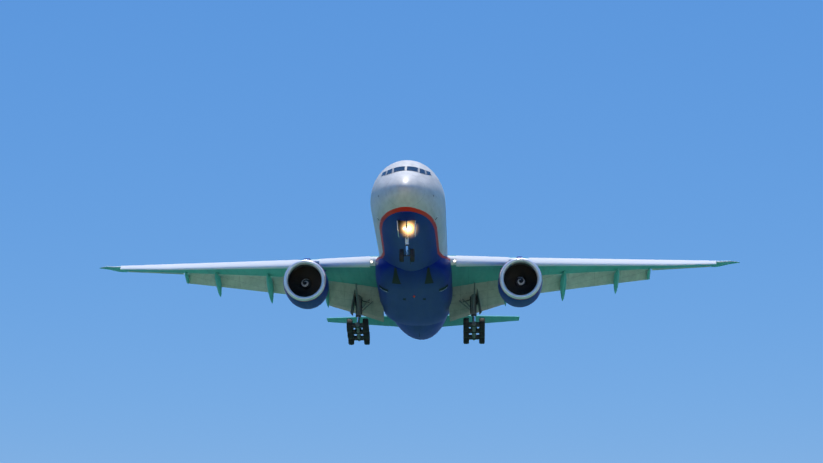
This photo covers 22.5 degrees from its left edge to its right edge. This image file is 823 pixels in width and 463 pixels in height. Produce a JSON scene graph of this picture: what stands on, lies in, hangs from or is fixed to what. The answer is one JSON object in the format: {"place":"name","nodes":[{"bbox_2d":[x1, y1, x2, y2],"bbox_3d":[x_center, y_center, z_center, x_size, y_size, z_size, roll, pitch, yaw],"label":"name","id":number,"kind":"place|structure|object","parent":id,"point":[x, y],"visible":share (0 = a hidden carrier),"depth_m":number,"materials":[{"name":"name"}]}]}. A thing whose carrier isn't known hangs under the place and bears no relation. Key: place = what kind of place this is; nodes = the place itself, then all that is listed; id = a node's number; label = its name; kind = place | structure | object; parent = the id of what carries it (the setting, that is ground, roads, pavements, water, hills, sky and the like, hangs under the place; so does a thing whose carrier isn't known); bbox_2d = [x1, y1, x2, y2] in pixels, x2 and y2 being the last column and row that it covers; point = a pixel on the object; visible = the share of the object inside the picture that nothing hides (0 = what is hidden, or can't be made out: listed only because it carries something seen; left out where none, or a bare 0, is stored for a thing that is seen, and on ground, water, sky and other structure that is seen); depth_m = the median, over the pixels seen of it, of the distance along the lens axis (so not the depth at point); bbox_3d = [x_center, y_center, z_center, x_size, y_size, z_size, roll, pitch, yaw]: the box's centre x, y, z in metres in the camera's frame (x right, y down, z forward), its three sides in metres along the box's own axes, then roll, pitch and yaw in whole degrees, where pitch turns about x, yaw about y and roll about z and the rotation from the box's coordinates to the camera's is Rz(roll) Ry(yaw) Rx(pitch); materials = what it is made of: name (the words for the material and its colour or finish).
{"place":"outdoors","nodes":[
{"label":"outdoors","id":0,"kind":"place"},
{"bbox_2d":[0,0,822,462],"label":"sky","id":1,"kind":"structure","parent":0,"point":[133,132],"materials":[{"name":"blue"}]},
{"bbox_2d":[100,160,739,344],"bbox_3d":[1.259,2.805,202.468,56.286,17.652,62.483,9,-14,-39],"label":"aircraft","id":2,"kind":"object","parent":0,"point":[414,279],"visible":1,"depth_m":190.79,"materials":[{"name":"grey metal"}]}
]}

